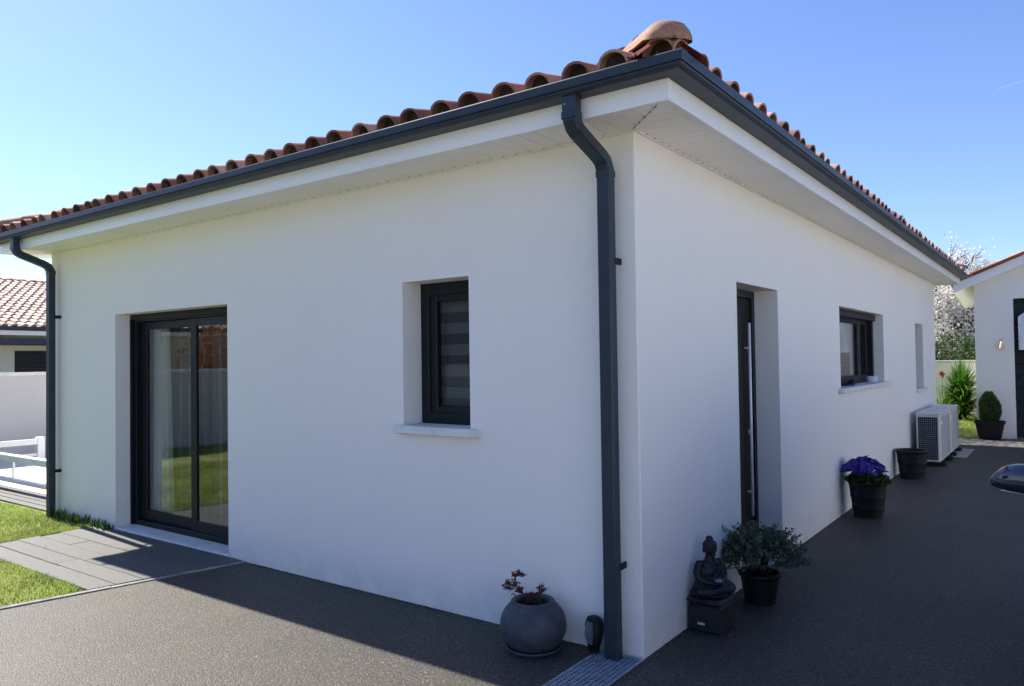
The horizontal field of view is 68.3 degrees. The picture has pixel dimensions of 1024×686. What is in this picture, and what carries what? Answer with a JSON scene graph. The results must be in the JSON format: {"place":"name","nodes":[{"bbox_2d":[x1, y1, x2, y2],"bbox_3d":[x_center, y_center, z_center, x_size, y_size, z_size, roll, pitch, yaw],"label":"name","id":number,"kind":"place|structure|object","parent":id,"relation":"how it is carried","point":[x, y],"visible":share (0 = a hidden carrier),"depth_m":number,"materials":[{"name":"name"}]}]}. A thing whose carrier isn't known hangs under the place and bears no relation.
{"place":"outdoors","nodes":[
{"label":"outdoors","id":0,"kind":"place"},
{"bbox_2d":[0,480,45,493],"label":"white terrace","id":1,"kind":"structure","parent":0,"point":[24,487],"depth_m":10.13,"materials":[{"name":"white concrete"}]},
{"bbox_2d":[0,453,45,488],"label":"terrace step","id":2,"kind":"object","parent":1,"relation":"on","point":[32,473],"visible":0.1,"depth_m":11.10,"materials":[{"name":"white concrete"}]},
{"bbox_2d":[0,436,44,458],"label":"terrace railing","id":3,"kind":"object","parent":2,"relation":"on","point":[38,443],"visible":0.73,"depth_m":12.07,"materials":[{"name":"white metal"}]},
{"bbox_2d":[0,501,83,605],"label":"lawn","id":4,"kind":"structure","parent":0,"point":[7,577],"depth_m":5.82,"materials":[{"name":"green plant"}]},
{"bbox_2d":[0,277,45,372],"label":"neighbour house","id":5,"kind":"structure","parent":4,"relation":"on","point":[22,325],"depth_m":20.76,"materials":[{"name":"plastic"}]},
{"bbox_2d":[0,372,45,454],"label":"boundary wall","id":6,"kind":"structure","parent":4,"relation":"on","point":[22,405],"depth_m":13.08,"materials":[{"name":"paint"}]},
{"bbox_2d":[0,485,45,511],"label":"deck boards","id":7,"kind":"object","parent":4,"relation":"on","point":[29,499],"visible":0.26,"depth_m":9.29,"materials":[{"name":"wood"}]},
{"bbox_2d":[0,452,45,488],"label":"terrace railing","id":8,"kind":"object","parent":7,"relation":"on","point":[22,459],"visible":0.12,"depth_m":9.68,"materials":[{"name":"white paint"}]},
{"bbox_2d":[47,508,113,529],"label":"wall weeds","id":9,"kind":"object","parent":4,"relation":"on","point":[60,514],"depth_m":7.78,"materials":[{"name":"green plant"}]},
{"bbox_2d":[0,526,241,589],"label":"board path","id":10,"kind":"structure","parent":4,"relation":"on","point":[63,554],"depth_m":6.37,"materials":[{"name":"grey composite wood boards"}]},
{"bbox_2d":[0,445,1023,685],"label":"asphalt driveway","id":11,"kind":"structure","parent":0,"point":[867,617],"depth_m":4.59,"materials":[{"name":"grey asphalt"}]},
{"bbox_2d":[500,569,565,657],"bbox_3d":[0.118,1.502,4.270,0.376,0.439,0.376,-2,-2,36],"label":"potted maple","id":12,"kind":"object","parent":11,"relation":"on","point":[532,625],"visible":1,"depth_m":4.14,"materials":[{"name":"grey ceramic"},{"name":"soil"},{"name":"dark red leaf"}]},
{"bbox_2d":[542,649,643,685],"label":"drain grate","id":13,"kind":"object","parent":11,"relation":"on","point":[598,669],"visible":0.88,"depth_m":3.92,"materials":[{"name":"metal"}]},
{"bbox_2d":[584,615,603,653],"bbox_3d":[0.453,1.614,4.192,0.106,0.190,0.121,0,-2,-34],"label":"garden lantern","id":14,"kind":"object","parent":11,"relation":"on","point":[594,629],"visible":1,"depth_m":4.15,"materials":[{"name":"black plastic"}]},
{"bbox_2d":[687,592,735,635],"bbox_3d":[1.210,1.618,4.565,0.220,0.198,0.272,-2,-2,36],"label":"stone pedestal","id":15,"kind":"object","parent":11,"relation":"on","point":[716,616],"visible":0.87,"depth_m":4.47,"materials":[{"name":"stone"}]},
{"bbox_2d":[690,535,735,598],"bbox_3d":[1.201,1.345,4.563,0.282,0.356,0.216,0,-1,-22],"label":"seated statue","id":16,"kind":"object","parent":15,"relation":"on","point":[711,581],"visible":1,"depth_m":4.52,"materials":[{"name":"grey stone"}]},
{"bbox_2d":[720,520,817,605],"bbox_3d":[1.643,1.454,5.001,0.602,0.533,0.618,0,-2,-39],"label":"potted shrub","id":17,"kind":"object","parent":11,"relation":"on","point":[759,575],"visible":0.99,"depth_m":4.93,"materials":[{"name":"green plant"}]},
{"bbox_2d":[840,455,893,518],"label":"potted flowers","id":18,"kind":"object","parent":11,"relation":"on","point":[868,487],"visible":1,"depth_m":7.51,"materials":[{"name":"black plastic"}]},
{"bbox_2d":[895,448,928,479],"bbox_3d":[5.272,1.591,9.939,0.398,0.372,0.398,-2,-2,36],"label":"empty pot","id":19,"kind":"object","parent":11,"relation":"on","point":[912,463],"visible":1,"depth_m":9.80,"materials":[{"name":"black plastic"}]},
{"bbox_2d":[915,408,953,464],"bbox_3d":[6.393,1.401,11.412,0.395,0.753,1.119,-2,-2,36],"label":"heat pump","id":20,"kind":"object","parent":11,"relation":"on","point":[933,430],"visible":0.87,"depth_m":11.00,"materials":[{"name":"beige metal"}]},
{"bbox_2d":[953,449,973,457],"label":"concrete slab","id":21,"kind":"structure","parent":11,"relation":"on","point":[964,453],"depth_m":12.17,"materials":[{"name":"grey concrete"}]},
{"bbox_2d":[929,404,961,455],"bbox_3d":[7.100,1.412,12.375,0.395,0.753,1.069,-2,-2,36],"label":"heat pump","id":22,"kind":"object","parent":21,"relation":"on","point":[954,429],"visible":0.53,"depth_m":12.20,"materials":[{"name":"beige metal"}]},
{"bbox_2d":[0,0,1023,337],"label":"sky","id":23,"kind":"structure","parent":0,"point":[921,102],"materials":[{"name":"blue"}]},
{"bbox_2d":[841,379,855,385],"bbox_3d":[3.847,0.452,8.573,0.107,0.062,0.734,-2,-1,33],"label":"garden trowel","id":24,"kind":"object","parent":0,"point":[852,381],"visible":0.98,"depth_m":8.44,"materials":[{"name":"black metal"}]},
{"bbox_2d":[866,376,877,381],"bbox_3d":[4.482,0.450,9.391,0.133,0.075,0.134,-2,-2,36],"label":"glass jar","id":25,"kind":"object","parent":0,"point":[872,378],"visible":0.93,"depth_m":9.34,"materials":[{"name":"white glass"}]},
{"bbox_2d":[958,418,1023,438],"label":"back lawn","id":26,"kind":"structure","parent":0,"point":[962,430],"depth_m":16.06,"materials":[{"name":"green plant"}]},
{"bbox_2d":[937,385,949,403],"bbox_3d":[10.965,1.493,19.223,1.294,1.026,1.112,-2,-2,36],"label":"yucca","id":27,"kind":"object","parent":26,"relation":"on","point":[942,396],"visible":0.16,"depth_m":19.16,"materials":[{"name":"green plant"}]},
{"bbox_2d":[935,338,952,359],"bbox_3d":[11.309,0.766,21.339,2.015,2.424,1.144,-2,-2,36],"label":"shrub","id":28,"kind":"object","parent":26,"relation":"on","point":[936,356],"visible":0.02,"depth_m":20.80,"materials":[{"name":"green plant"}]},
{"bbox_2d":[934,285,974,359],"bbox_3d":[12.582,-0.021,21.752,3.999,4.019,1.372,-2,-1,31],"label":"blossom tree","id":29,"kind":"object","parent":26,"relation":"on","point":[941,323],"visible":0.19,"depth_m":21.69,"materials":[{"name":"white plant"}]},
{"bbox_2d":[935,331,975,359],"bbox_3d":[12.489,0.810,20.514,2.030,2.360,1.215,-2,-2,36],"label":"shrub","id":30,"kind":"object","parent":26,"relation":"on","point":[966,347],"visible":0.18,"depth_m":20.55,"materials":[{"name":"green plant"}]},
{"bbox_2d":[936,359,976,421],"bbox_3d":[11.110,1.150,18.688,1.668,1.760,1.667,-2,-2,36],"label":"yucca","id":31,"kind":"object","parent":26,"relation":"on","point":[961,385],"visible":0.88,"depth_m":18.49,"materials":[{"name":"green plant"}]},
{"bbox_2d":[950,250,1023,438],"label":"garage","id":32,"kind":"structure","parent":26,"relation":"on","point":[993,293],"depth_m":14.37,"materials":[{"name":"white paint"}]},
{"bbox_2d":[1013,298,1023,437],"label":"garage door","id":33,"kind":"structure","parent":32,"relation":"in","point":[1018,308],"depth_m":14.33,"materials":[{"name":"black metal"}]},
{"bbox_2d":[1018,313,1023,349],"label":"window pane","id":34,"kind":"object","parent":33,"relation":"in","point":[1021,329],"visible":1,"depth_m":14.17,"materials":[{"name":"clear glass"}]},
{"bbox_2d":[959,437,1023,447],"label":"concrete apron","id":35,"kind":"object","parent":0,"point":[1006,443],"depth_m":13.67,"materials":[{"name":"grey concrete"}]},
{"bbox_2d":[974,390,1005,439],"bbox_3d":[9.023,1.352,14.260,0.510,0.927,0.510,-2,-1,33],"label":"potted conifer","id":36,"kind":"object","parent":35,"relation":"on","point":[988,427],"visible":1,"depth_m":14.14,"materials":[{"name":"green plant"}]},
{"bbox_2d":[989,464,1023,493],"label":"parked car","id":37,"kind":"object","parent":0,"point":[1008,478],"visible":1,"depth_m":3.65,"materials":[{"name":"paint"}]},
{"label":"ground","id":38,"kind":"structure","parent":0,"visible":0},
{"bbox_2d":[0,561,244,609],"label":"kerb edging","id":39,"kind":"object","parent":38,"relation":"on","point":[99,589],"visible":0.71,"depth_m":5.54,"materials":[{"name":"grey concrete"}]},
{"bbox_2d":[0,20,967,660],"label":"house","id":40,"kind":"structure","parent":38,"relation":"on","point":[664,258],"depth_m":5.26,"materials":[{"name":"concrete tile"},{"name":"plaster"},{"name":"metal"}]},
{"bbox_2d":[149,328,174,513],"bbox_3d":[-3.553,0.660,7.619,0.472,2.320,0.070,-2,-2,36],"label":"curtain","id":41,"kind":"object","parent":40,"relation":"hanging from","point":[162,497],"visible":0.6,"depth_m":7.58,"materials":[{"name":"white fabric"}]},
{"bbox_2d":[115,306,228,556],"bbox_3d":[-3.100,0.766,7.043,1.918,2.147,0.274,-2,-2,36],"label":"french door","id":42,"kind":"structure","parent":40,"relation":"in","point":[195,533],"depth_m":7.26,"materials":[{"name":"black metal"}]},
{"bbox_2d":[180,325,222,524],"bbox_3d":[-2.766,0.638,7.079,1.400,2.320,0.040,-2,-2,36],"label":"sheer curtain","id":43,"kind":"object","parent":40,"relation":"hanging from","point":[208,497],"visible":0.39,"depth_m":7.17,"materials":[{"name":"white fabric"}]},
{"bbox_2d":[394,280,479,438],"bbox_3d":[-0.435,0.093,5.068,0.713,1.031,0.315,-2,-2,36],"label":"window","id":44,"kind":"structure","parent":40,"relation":"in","point":[438,419],"depth_m":5.25,"materials":[{"name":"black metal"}]},
{"bbox_2d":[440,300,469,405],"bbox_3d":[-0.328,0.082,5.217,0.540,0.900,0.003,-2,-2,36],"label":"roller blind","id":45,"kind":"object","parent":40,"relation":"attached to","point":[455,371],"visible":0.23,"depth_m":5.26,"materials":[{"name":"grey fabric"}]},
{"bbox_2d":[736,289,775,566],"bbox_3d":[1.803,0.656,5.806,0.250,2.174,0.950,-2,-2,36],"label":"front door","id":46,"kind":"structure","parent":40,"relation":"in","point":[745,307],"depth_m":6.06,"materials":[{"name":"metal"}]},
{"bbox_2d":[839,322,852,375],"bbox_3d":[3.712,0.066,8.652,0.003,0.830,1.650,-2,-2,36],"label":"window pane","id":47,"kind":"structure","parent":40,"relation":"attached to","point":[846,363],"depth_m":9.05,"materials":[{"name":"clear glass"}]},
{"bbox_2d":[838,309,890,393],"bbox_3d":[4.006,0.082,8.796,0.295,0.905,2.570,-2,-2,36],"label":"window","id":48,"kind":"structure","parent":40,"relation":"in","point":[857,319],"depth_m":9.31,"materials":[{"name":"black metal"}]},
{"bbox_2d":[916,387,927,392],"bbox_3d":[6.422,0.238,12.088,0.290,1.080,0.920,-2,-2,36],"label":"window sill","id":49,"kind":"structure","parent":40,"relation":"in","point":[923,389],"depth_m":11.87,"materials":[{"name":"white concrete"}]},
{"bbox_2d":[941,285,974,345],"bbox_3d":[14.768,-0.154,23.753,3.510,4.338,2.246,-2,-2,36],"label":"blossom tree","id":50,"kind":"object","parent":38,"relation":"on","point":[971,308],"visible":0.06,"depth_m":24.12,"materials":[{"name":"white plant"}]},
{"bbox_2d":[934,231,1007,359],"bbox_3d":[12.674,-0.577,22.645,4.282,5.202,3.969,-2,-2,36],"label":"blossom tree","id":51,"kind":"object","parent":38,"relation":"on","point":[971,266],"visible":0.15,"depth_m":22.07,"materials":[{"name":"white plant"}]},
{"bbox_2d":[935,298,1021,358],"bbox_3d":[13.943,0.211,22.480,4.904,3.559,1.613,-2,-2,36],"label":"shrub","id":52,"kind":"object","parent":38,"relation":"on","point":[958,328],"visible":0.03,"depth_m":22.53,"materials":[{"name":"green plant"}]},
{"bbox_2d":[935,360,1023,415],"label":"garden wall","id":53,"kind":"structure","parent":38,"relation":"on","point":[942,366],"depth_m":19.81,"materials":[{"name":"paint"}]}
]}

